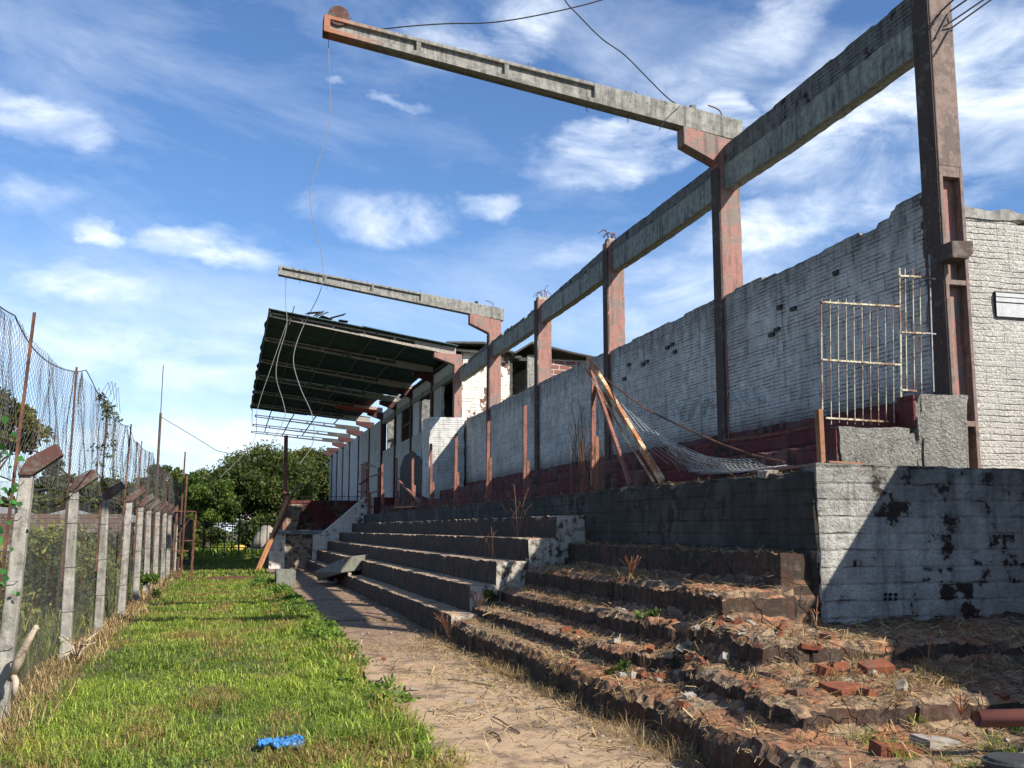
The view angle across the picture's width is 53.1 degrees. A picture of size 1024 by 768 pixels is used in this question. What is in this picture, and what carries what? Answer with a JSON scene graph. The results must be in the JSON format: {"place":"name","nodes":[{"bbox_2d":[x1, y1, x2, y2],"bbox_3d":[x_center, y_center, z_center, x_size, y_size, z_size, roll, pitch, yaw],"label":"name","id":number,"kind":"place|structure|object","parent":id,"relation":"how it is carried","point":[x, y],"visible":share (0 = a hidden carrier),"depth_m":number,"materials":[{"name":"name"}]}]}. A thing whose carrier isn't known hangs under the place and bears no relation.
{"place":"outdoors","nodes":[
{"label":"outdoors","id":0,"kind":"place"},
{"bbox_2d":[0,559,171,686],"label":"field grass","id":1,"kind":"structure","parent":0,"point":[58,629],"depth_m":14.71,"materials":[{"name":"plant"}]},
{"bbox_2d":[0,564,186,755],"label":"dry grass","id":2,"kind":"structure","parent":0,"point":[137,605],"depth_m":11.34,"materials":[{"name":"plant"}]},
{"bbox_2d":[191,541,263,555],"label":"grass","id":3,"kind":"structure","parent":0,"point":[198,551],"depth_m":61.20,"materials":[{"name":"plant"}]},
{"bbox_2d":[0,532,481,767],"bbox_3d":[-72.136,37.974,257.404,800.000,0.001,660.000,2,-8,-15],"label":"ground","id":4,"kind":"structure","parent":0,"point":[215,716],"depth_m":9.86,"materials":[{"name":"plant"}]},
{"bbox_2d":[0,415,27,651],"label":"climbing vine","id":5,"kind":"object","parent":4,"relation":"on","point":[13,489],"visible":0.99,"depth_m":8.64,"materials":[{"name":"green plant"}]},
{"bbox_2d":[0,562,50,628],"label":"bush","id":6,"kind":"object","parent":4,"relation":"on","point":[24,600],"visible":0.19,"depth_m":15.03,"materials":[{"name":"green plant"}]},
{"bbox_2d":[0,386,56,468],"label":"feathery tree","id":7,"kind":"object","parent":4,"relation":"on","point":[32,420],"visible":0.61,"depth_m":40.94,"materials":[{"name":"green plant"}]},
{"bbox_2d":[0,459,76,513],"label":"broad tree","id":8,"kind":"object","parent":4,"relation":"on","point":[37,486],"visible":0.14,"depth_m":75.34,"materials":[{"name":"green plant"}]},
{"bbox_2d":[0,547,106,615],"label":"bush","id":9,"kind":"object","parent":4,"relation":"on","point":[48,580],"visible":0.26,"depth_m":18.45,"materials":[{"name":"green plant"}]},
{"bbox_2d":[0,514,121,561],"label":"boundary wall","id":10,"kind":"structure","parent":4,"relation":"on","point":[62,517],"depth_m":42.17,"materials":[{"name":"brick"}]},
{"bbox_2d":[8,520,120,568],"bbox_3d":[-12.065,4.587,27.445,3.662,1.896,2.366,-5,-9,30],"label":"bush","id":11,"kind":"object","parent":4,"relation":"on","point":[40,547],"visible":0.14,"depth_m":26.80,"materials":[{"name":"green plant"}]},
{"bbox_2d":[32,476,104,513],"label":"broad tree","id":12,"kind":"object","parent":4,"relation":"on","point":[56,492],"visible":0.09,"depth_m":71.40,"materials":[{"name":"green plant"}]},
{"bbox_2d":[58,633,95,658],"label":"dry twigs","id":13,"kind":"object","parent":4,"relation":"on","point":[76,652],"visible":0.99,"depth_m":11.91,"materials":[{"name":"beige plant"}]},
{"bbox_2d":[50,542,120,588],"bbox_3d":[-10.387,4.455,24.729,1.778,1.388,2.043,-7,-11,42],"label":"bush","id":14,"kind":"object","parent":4,"relation":"on","point":[92,563],"visible":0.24,"depth_m":24.65,"materials":[{"name":"green plant"}]},
{"bbox_2d":[0,306,187,720],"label":"chain link fence","id":15,"kind":"object","parent":4,"relation":"on","point":[32,466],"visible":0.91,"depth_m":12.74,"materials":[{"name":"metal"}]},
{"bbox_2d":[6,624,39,694],"bbox_3d":[-4.022,2.259,8.417,0.326,0.564,0.125,-3,-9,21],"label":"broken branch","id":16,"kind":"object","parent":15,"relation":"attached to","point":[15,668],"visible":1,"depth_m":8.39,"materials":[{"name":"grey wood"}]},
{"bbox_2d":[87,382,122,478],"bbox_3d":[-6.344,0.669,16.044,0.416,1.509,3.445,2,-8,-15],"label":"hanging vine","id":17,"kind":"object","parent":15,"relation":"hanging from","point":[110,417],"visible":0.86,"depth_m":15.97,"materials":[{"name":"green plant"}]},
{"bbox_2d":[80,476,154,517],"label":"broad tree","id":18,"kind":"object","parent":4,"relation":"on","point":[95,499],"visible":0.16,"depth_m":68.19,"materials":[{"name":"green plant"}]},
{"bbox_2d":[83,527,152,574],"bbox_3d":[-12.518,5.194,31.107,3.085,1.720,2.702,5,-9,-30],"label":"bush","id":19,"kind":"object","parent":4,"relation":"on","point":[119,541],"visible":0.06,"depth_m":31.04,"materials":[{"name":"green plant"}]},
{"bbox_2d":[140,571,160,599],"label":"bush","id":20,"kind":"object","parent":4,"relation":"on","point":[146,578],"visible":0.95,"depth_m":22.86,"materials":[{"name":"green plant"}]},
{"bbox_2d":[153,365,163,515],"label":"utility pole","id":21,"kind":"object","parent":4,"relation":"on","point":[159,437],"visible":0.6,"depth_m":58.86,"materials":[{"name":"brown metal"}]},
{"bbox_2d":[133,464,189,519],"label":"broad tree","id":22,"kind":"object","parent":4,"relation":"on","point":[175,475],"visible":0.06,"depth_m":80.66,"materials":[{"name":"green plant"}]},
{"bbox_2d":[131,514,191,564],"bbox_3d":[-13.548,6.105,39.322,2.932,2.211,2.165,-1,-8,4],"label":"bush","id":23,"kind":"object","parent":4,"relation":"on","point":[185,548],"visible":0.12,"depth_m":39.01,"materials":[{"name":"green plant"}]},
{"bbox_2d":[172,452,196,578],"bbox_3d":[-10.533,4.219,33.083,0.690,4.101,0.740,2,-8,-15],"label":"rusty gate frame","id":24,"kind":"object","parent":4,"relation":"on","point":[183,540],"visible":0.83,"depth_m":32.78,"materials":[{"name":"metal"}]},
{"bbox_2d":[178,517,192,564],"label":"dark fence","id":25,"kind":"object","parent":4,"relation":"on","point":[188,529],"visible":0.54,"depth_m":52.37,"materials":[{"name":"black metal"}]},
{"bbox_2d":[178,469,242,548],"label":"broad tree","id":26,"kind":"object","parent":4,"relation":"on","point":[204,502],"visible":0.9,"depth_m":69.73,"materials":[{"name":"green plant"}]},
{"bbox_2d":[192,519,229,549],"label":"bush","id":27,"kind":"object","parent":4,"relation":"on","point":[199,534],"visible":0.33,"depth_m":67.94,"materials":[{"name":"green plant"}]},
{"bbox_2d":[186,576,255,579],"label":"rusty rods","id":28,"kind":"object","parent":4,"relation":"on","point":[223,578],"visible":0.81,"depth_m":32.49,"materials":[{"name":"metal"}]},
{"bbox_2d":[190,444,282,523],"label":"broad tree","id":29,"kind":"object","parent":4,"relation":"on","point":[210,476],"depth_m":87.50,"materials":[{"name":"green plant"}]},
{"bbox_2d":[201,522,274,555],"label":"gate","id":30,"kind":"structure","parent":4,"relation":"on","point":[232,524],"depth_m":60.15,"materials":[{"name":"black metal"}]},
{"bbox_2d":[227,509,279,546],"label":"bush","id":31,"kind":"object","parent":4,"relation":"on","point":[263,519],"visible":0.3,"depth_m":68.67,"materials":[{"name":"green plant"}]},
{"bbox_2d":[189,439,328,546],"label":"broad tree","id":32,"kind":"object","parent":4,"relation":"on","point":[257,476],"visible":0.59,"depth_m":75.35,"materials":[{"name":"green plant"}]},
{"bbox_2d":[251,525,272,550],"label":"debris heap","id":33,"kind":"object","parent":4,"relation":"on","point":[262,537],"visible":0.27,"depth_m":64.64,"materials":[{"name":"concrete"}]},
{"bbox_2d":[256,495,290,569],"bbox_3d":[-9.123,5.703,39.214,0.170,2.926,2.186,-3,-8,18],"label":"leaning timber","id":34,"kind":"object","parent":4,"relation":"on","point":[270,539],"visible":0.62,"depth_m":39.09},
{"bbox_2d":[256,734,305,749],"bbox_3d":[-1.682,2.620,7.477,0.356,0.093,0.211,2,-8,-15],"label":"blue rag","id":35,"kind":"object","parent":4,"relation":"on","point":[269,741],"visible":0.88,"depth_m":7.45,"materials":[{"name":"fabric"}]},
{"bbox_2d":[274,569,295,586],"bbox_3d":[-6.149,5.303,27.712,0.515,0.563,1.113,2,-8,-15],"label":"concrete block","id":36,"kind":"object","parent":4,"relation":"on","point":[287,576],"depth_m":27.21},
{"bbox_2d":[282,445,323,479],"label":"broad tree","id":37,"kind":"object","parent":4,"relation":"on","point":[303,451],"visible":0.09,"depth_m":94.92,"materials":[{"name":"green plant"}]},
{"bbox_2d":[292,446,330,500],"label":"broad tree","id":38,"kind":"object","parent":4,"relation":"on","point":[323,460],"visible":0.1,"depth_m":85.58,"materials":[{"name":"green plant"}]},
{"bbox_2d":[264,496,359,559],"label":"terrace","id":39,"kind":"structure","parent":4,"relation":"on","point":[313,516],"depth_m":54.68,"materials":[{"name":"concrete"}]},
{"bbox_2d":[282,435,287,529],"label":"propping column","id":40,"kind":"structure","parent":39,"relation":"on","point":[284,523],"depth_m":54.05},
{"bbox_2d":[358,462,367,499],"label":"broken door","id":41,"kind":"structure","parent":39,"relation":"on","point":[363,484],"depth_m":43.09,"materials":[{"name":"wood"}]},
{"bbox_2d":[250,306,526,500],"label":"covered grandstand","id":42,"kind":"object","parent":39,"relation":"on","point":[344,370],"visible":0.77,"depth_m":41.61,"materials":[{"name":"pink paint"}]},
{"bbox_2d":[268,497,394,568],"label":"wing wall","id":43,"kind":"structure","parent":4,"relation":"on","point":[292,550],"depth_m":39.88,"materials":[{"name":"concrete"}]},
{"bbox_2d":[248,575,420,704],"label":"edge weeds","id":44,"kind":"object","parent":4,"relation":"on","point":[332,628],"visible":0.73,"depth_m":14.49,"materials":[{"name":"green plant"}]},
{"bbox_2d":[307,493,584,638],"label":"spectator terrace","id":45,"kind":"structure","parent":4,"relation":"on","point":[439,558],"depth_m":18.69,"materials":[{"name":"concrete"}]},
{"bbox_2d":[314,555,367,579],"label":"tilted slab","id":46,"kind":"structure","parent":45,"relation":"on","point":[345,565],"depth_m":26.82,"materials":[{"name":"concrete"}]},
{"bbox_2d":[394,458,398,511],"bbox_3d":[-3.812,3.359,33.859,0.152,1.821,0.088,2,-8,-15],"label":"rail post","id":47,"kind":"object","parent":45,"relation":"on","point":[396,500],"visible":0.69,"depth_m":33.81,"materials":[{"name":"metal"}]},
{"bbox_2d":[411,451,415,509],"bbox_3d":[-2.970,2.934,30.854,0.152,1.821,0.088,2,-8,-15],"label":"rail post","id":48,"kind":"object","parent":45,"relation":"on","point":[413,492],"visible":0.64,"depth_m":30.82,"materials":[{"name":"metal"}]},
{"bbox_2d":[429,444,434,507],"bbox_3d":[-2.193,2.542,28.077,0.152,1.821,0.088,2,-8,-15],"label":"rail post","id":49,"kind":"object","parent":45,"relation":"on","point":[432,494],"visible":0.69,"depth_m":28.03,"materials":[{"name":"metal"}]},
{"bbox_2d":[453,434,458,505],"bbox_3d":[-1.378,2.132,25.177,0.157,1.821,0.088,2,-8,-15],"label":"rail post","id":50,"kind":"object","parent":45,"relation":"on","point":[456,488],"visible":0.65,"depth_m":25.14,"materials":[{"name":"metal"}]},
{"bbox_2d":[485,421,491,501],"bbox_3d":[-0.513,1.696,22.090,0.159,1.821,0.096,2,-8,-15],"label":"rail post","id":51,"kind":"object","parent":45,"relation":"on","point":[488,471],"visible":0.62,"depth_m":22.06,"materials":[{"name":"metal"}]},
{"bbox_2d":[522,405,529,498],"bbox_3d":[0.255,1.308,19.338,0.154,1.821,0.090,2,-8,-15],"label":"rail post","id":52,"kind":"object","parent":45,"relation":"on","point":[526,474],"visible":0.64,"depth_m":19.30,"materials":[{"name":"metal"}]},
{"bbox_2d":[570,427,605,493],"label":"dead stalks","id":53,"kind":"object","parent":45,"relation":"on","point":[582,459],"visible":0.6,"depth_m":16.41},
{"bbox_2d":[433,341,594,420],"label":"brick shed","id":54,"kind":"structure","parent":4,"relation":"on","point":[474,387],"depth_m":35.53,"materials":[{"name":"brick"}]},
{"bbox_2d":[443,544,1023,767],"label":"crumbling terrace","id":55,"kind":"structure","parent":4,"relation":"on","point":[765,603],"depth_m":8.35,"materials":[{"name":"brick"}]},
{"bbox_2d":[605,658,630,677],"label":"weed","id":56,"kind":"object","parent":55,"relation":"on","point":[624,665],"visible":0.96,"depth_m":8.93,"materials":[{"name":"green plant"}]},
{"bbox_2d":[634,607,660,618],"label":"weed","id":57,"kind":"object","parent":55,"relation":"on","point":[655,612],"visible":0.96,"depth_m":9.96,"materials":[{"name":"green plant"}]},
{"bbox_2d":[351,466,1023,767],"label":"dry litter","id":58,"kind":"object","parent":55,"relation":"on","point":[903,626],"visible":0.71,"depth_m":8.56,"materials":[{"name":"plant"}]},
{"bbox_2d":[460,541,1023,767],"bbox_3d":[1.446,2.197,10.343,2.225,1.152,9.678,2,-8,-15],"label":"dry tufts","id":59,"kind":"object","parent":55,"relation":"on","point":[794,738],"visible":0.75,"depth_m":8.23,"materials":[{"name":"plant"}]},
{"bbox_2d":[559,576,1023,741],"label":"brick rubble","id":60,"kind":"object","parent":55,"relation":"on","point":[1004,696],"visible":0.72,"depth_m":8.12,"materials":[{"name":"brick"}]},
{"bbox_2d":[785,687,814,696],"bbox_3d":[1.920,2.055,6.822,0.163,0.071,0.116,4,-9,-28],"label":"loose brick","id":61,"kind":"object","parent":55,"relation":"on","point":[797,692],"visible":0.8,"depth_m":6.78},
{"bbox_2d":[583,463,1023,624],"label":"retaining wall","id":62,"kind":"structure","parent":55,"relation":"on","point":[923,543],"depth_m":9.83,"materials":[{"name":"brick"}]},
{"bbox_2d":[589,378,598,491],"bbox_3d":[1.257,0.804,15.771,0.160,1.821,0.091,2,-8,-15],"label":"rail post","id":63,"kind":"object","parent":62,"relation":"on","point":[594,449],"visible":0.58,"depth_m":15.74,"materials":[{"name":"metal"}]},
{"bbox_2d":[588,367,631,485],"bbox_3d":[1.448,0.582,15.283,0.050,1.950,1.701,2,-8,-15],"label":"leaning pole","id":64,"kind":"object","parent":62,"relation":"on","point":[616,443],"visible":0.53,"depth_m":15.07,"materials":[{"name":"wood"}]},
{"bbox_2d":[580,361,654,482],"bbox_3d":[1.452,0.460,14.608,0.043,2.009,2.710,2,-8,-16],"label":"leaning rod","id":65,"kind":"object","parent":62,"relation":"on","point":[621,430],"visible":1,"depth_m":14.40,"materials":[{"name":"beige metal"}]},
{"bbox_2d":[586,356,664,483],"bbox_3d":[1.555,0.424,14.518,0.060,2.085,2.712,2,-8,-16],"label":"leaning pole","id":66,"kind":"object","parent":62,"relation":"on","point":[647,456],"visible":0.91,"depth_m":14.26,"materials":[{"name":"beige wood"}]},
{"bbox_2d":[379,411,897,512],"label":"platform","id":67,"kind":"structure","parent":62,"relation":"on","point":[796,448],"depth_m":14.73,"materials":[{"name":"brick"}]},
{"bbox_2d":[399,452,422,497],"bbox_3d":[-3.760,3.654,38.204,0.040,2.250,5.300,2,-8,-15],"label":"dark sheet","id":68,"kind":"object","parent":67,"relation":"on","point":[405,473],"visible":0.43,"depth_m":38.47,"materials":[{"name":"metal"}]},
{"bbox_2d":[468,314,500,457],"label":"concrete column","id":69,"kind":"structure","parent":67,"relation":"on","point":[490,328],"depth_m":30.20,"materials":[{"name":"pink paint"}]},
{"bbox_2d":[278,265,503,321],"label":"cantilever beam","id":70,"kind":"structure","parent":69,"relation":"on","point":[433,301],"depth_m":29.74,"materials":[{"name":"concrete"}]},
{"bbox_2d":[459,344,486,381],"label":"tie beam","id":71,"kind":"structure","parent":69,"relation":"attached to","point":[476,363],"depth_m":32.51,"materials":[{"name":"concrete"}]},
{"bbox_2d":[492,310,533,356],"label":"tie beam","id":72,"kind":"structure","parent":69,"relation":"attached to","point":[516,334],"depth_m":28.02,"materials":[{"name":"concrete"}]},
{"bbox_2d":[533,285,551,473],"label":"concrete column","id":73,"kind":"structure","parent":67,"relation":"on","point":[542,352],"depth_m":25.45,"materials":[{"name":"pink paint"}]},
{"bbox_2d":[541,250,602,322],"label":"tie beam","id":74,"kind":"structure","parent":73,"relation":"attached to","point":[583,282],"depth_m":23.15,"materials":[{"name":"concrete"}]},
{"bbox_2d":[568,399,598,466],"bbox_3d":[1.521,1.052,21.885,0.059,1.646,1.883,2,-8,-15],"label":"dead creeper","id":75,"kind":"object","parent":67,"relation":"on","point":[581,453],"visible":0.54,"depth_m":22.17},
{"bbox_2d":[598,229,624,460],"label":"concrete column","id":76,"kind":"structure","parent":67,"relation":"on","point":[613,313],"depth_m":20.79,"materials":[{"name":"pink paint"}]},
{"bbox_2d":[464,192,932,485],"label":"long brick wall","id":77,"kind":"structure","parent":67,"relation":"on","point":[667,370],"depth_m":14.77,"materials":[{"name":"brick"}]},
{"bbox_2d":[677,126,742,441],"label":"concrete column","id":78,"kind":"structure","parent":67,"relation":"on","point":[706,149],"depth_m":16.10,"materials":[{"name":"pink paint"}]},
{"bbox_2d":[322,6,742,139],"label":"cantilever beam","id":79,"kind":"structure","parent":78,"relation":"on","point":[339,26],"depth_m":15.59,"materials":[{"name":"concrete"}]},
{"bbox_2d":[293,40,330,463],"bbox_3d":[-2.828,-1.965,14.473,0.426,6.194,0.010,2,-8,-15],"label":"hanging cable","id":80,"kind":"object","parent":79,"relation":"hanging from","point":[320,249],"visible":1,"depth_m":14.49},
{"bbox_2d":[381,0,601,28],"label":"hanging cable","id":81,"kind":"object","parent":79,"relation":"hanging from","point":[491,22],"visible":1,"depth_m":15.63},
{"bbox_2d":[565,0,675,103],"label":"hanging cable","id":82,"kind":"object","parent":79,"relation":"hanging from","point":[620,52],"visible":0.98,"depth_m":16.15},
{"bbox_2d":[612,168,711,271],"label":"tie beam","id":83,"kind":"structure","parent":78,"relation":"attached to","point":[678,212],"depth_m":18.45,"materials":[{"name":"concrete"}]},
{"bbox_2d":[820,255,935,424],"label":"barred gate","id":84,"kind":"structure","parent":67,"relation":"on","point":[906,332],"depth_m":10.63,"materials":[{"name":"metal"}]},
{"bbox_2d":[602,375,793,473],"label":"collapsed net","id":85,"kind":"object","parent":62,"relation":"on","point":[724,470],"visible":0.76,"depth_m":12.41,"materials":[{"name":"fabric"}]},
{"bbox_2d":[814,409,825,462],"bbox_3d":[2.949,0.549,9.783,0.090,0.614,0.117,2,-8,-15],"label":"gate stump","id":86,"kind":"object","parent":62,"relation":"on","point":[820,438],"visible":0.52,"depth_m":9.75,"materials":[{"name":"wood"}]},
{"bbox_2d":[824,394,968,467],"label":"stepped end wall","id":87,"kind":"structure","parent":62,"relation":"on","point":[931,430],"depth_m":10.29,"materials":[{"name":"grey concrete"}]},
{"bbox_2d":[910,0,980,467],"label":"concrete column","id":88,"kind":"structure","parent":62,"relation":"on","point":[948,247],"depth_m":11.13,"materials":[{"name":"pink paint"}]},
{"bbox_2d":[724,0,913,190],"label":"tie beam","id":89,"kind":"structure","parent":88,"relation":"attached to","point":[872,61],"depth_m":13.49,"materials":[{"name":"concrete"}]},
{"bbox_2d":[589,583,1023,761],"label":"mortar rubble","id":90,"kind":"object","parent":55,"relation":"on","point":[724,656],"visible":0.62,"depth_m":8.25,"materials":[{"name":"concrete"}]},
{"bbox_2d":[813,663,835,678],"bbox_3d":[2.277,2.097,7.455,0.148,0.126,0.120,7,-11,-40],"label":"loose brick","id":91,"kind":"object","parent":55,"relation":"on","point":[823,669],"visible":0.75,"depth_m":7.42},
{"bbox_2d":[827,662,849,672],"bbox_3d":[2.420,2.109,7.613,0.172,0.093,0.112,4,-9,-26],"label":"loose brick","id":92,"kind":"object","parent":55,"relation":"on","point":[837,665],"visible":0.6,"depth_m":7.57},
{"bbox_2d":[819,681,873,695],"bbox_3d":[2.283,2.078,6.962,0.343,0.098,0.210,4,-9,-29],"label":"loose brick","id":93,"kind":"object","parent":55,"relation":"on","point":[834,686],"visible":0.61,"depth_m":6.91,"materials":[{"name":"brick"}]},
{"bbox_2d":[857,659,894,675],"bbox_3d":[2.679,2.096,7.544,0.240,0.117,0.147,3,-9,-20],"label":"loose brick","id":94,"kind":"object","parent":55,"relation":"on","point":[883,665],"visible":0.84,"depth_m":7.51,"materials":[{"name":"brick"}]},
{"bbox_2d":[868,739,925,756],"bbox_3d":[2.199,2.101,5.860,0.270,0.115,0.166,1,-8,-7],"label":"loose brick","id":95,"kind":"object","parent":55,"relation":"on","point":[880,749],"visible":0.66,"depth_m":5.81,"materials":[{"name":"brick"}]},
{"bbox_2d":[800,639,1023,727],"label":"dry tufts","id":96,"kind":"object","parent":55,"relation":"on","point":[915,670],"visible":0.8,"depth_m":7.41,"materials":[{"name":"plant"}]},
{"bbox_2d":[843,713,1023,767],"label":"green tufts","id":97,"kind":"object","parent":55,"relation":"on","point":[988,740],"visible":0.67,"depth_m":5.93,"materials":[{"name":"green plant"}]},
{"bbox_2d":[909,733,962,749],"bbox_3d":[2.544,2.132,6.094,0.294,0.082,0.207,2,-8,-15],"label":"concrete chunk","id":98,"kind":"object","parent":55,"relation":"on","point":[935,739],"visible":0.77,"depth_m":6.04,"materials":[{"name":"concrete"}]},
{"bbox_2d":[946,689,970,715],"bbox_3d":[2.661,1.897,6.083,0.102,0.148,0.144,6,-10,-36],"label":"dead plant","id":99,"kind":"object","parent":55,"relation":"on","point":[960,710],"visible":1,"depth_m":6.08,"materials":[{"name":"beige plant"}]},
{"bbox_2d":[972,708,1023,727],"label":"drain pipe","id":100,"kind":"object","parent":55,"relation":"on","point":[986,718],"visible":1,"depth_m":5.64,"materials":[{"name":"brown plastic"}]},
{"bbox_2d":[981,752,1023,767],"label":"round lid","id":101,"kind":"object","parent":55,"relation":"on","point":[1005,759],"visible":0.98,"depth_m":5.30,"materials":[{"name":"concrete"}]},
{"bbox_2d":[965,206,1023,468],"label":"white building","id":102,"kind":"structure","parent":4,"relation":"on","point":[996,268],"depth_m":11.94,"materials":[{"name":"brick"}]},
{"bbox_2d":[265,569,703,767],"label":"path","id":103,"kind":"structure","parent":0,"point":[438,699],"depth_m":9.03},
{"bbox_2d":[292,560,446,637],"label":"dry litter","id":104,"kind":"object","parent":103,"relation":"on","point":[370,609],"visible":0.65,"depth_m":18.23,"materials":[{"name":"plant"}]},
{"bbox_2d":[361,610,678,767],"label":"step rubble","id":105,"kind":"object","parent":103,"relation":"on","point":[516,690],"visible":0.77,"depth_m":8.88,"materials":[{"name":"concrete"}]},
{"bbox_2d":[427,629,709,767],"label":"dry tufts","id":106,"kind":"object","parent":103,"relation":"on","point":[612,723],"visible":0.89,"depth_m":7.93,"materials":[{"name":"plant"}]},
{"bbox_2d":[379,474,1019,764],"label":"mortar crumbs","id":107,"kind":"object","parent":103,"relation":"on","point":[789,755],"visible":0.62,"depth_m":8.07,"materials":[{"name":"concrete"}]},
{"bbox_2d":[0,0,1023,531],"label":"sky","id":108,"kind":"structure","parent":0,"point":[159,159],"materials":[{"name":"blue"}]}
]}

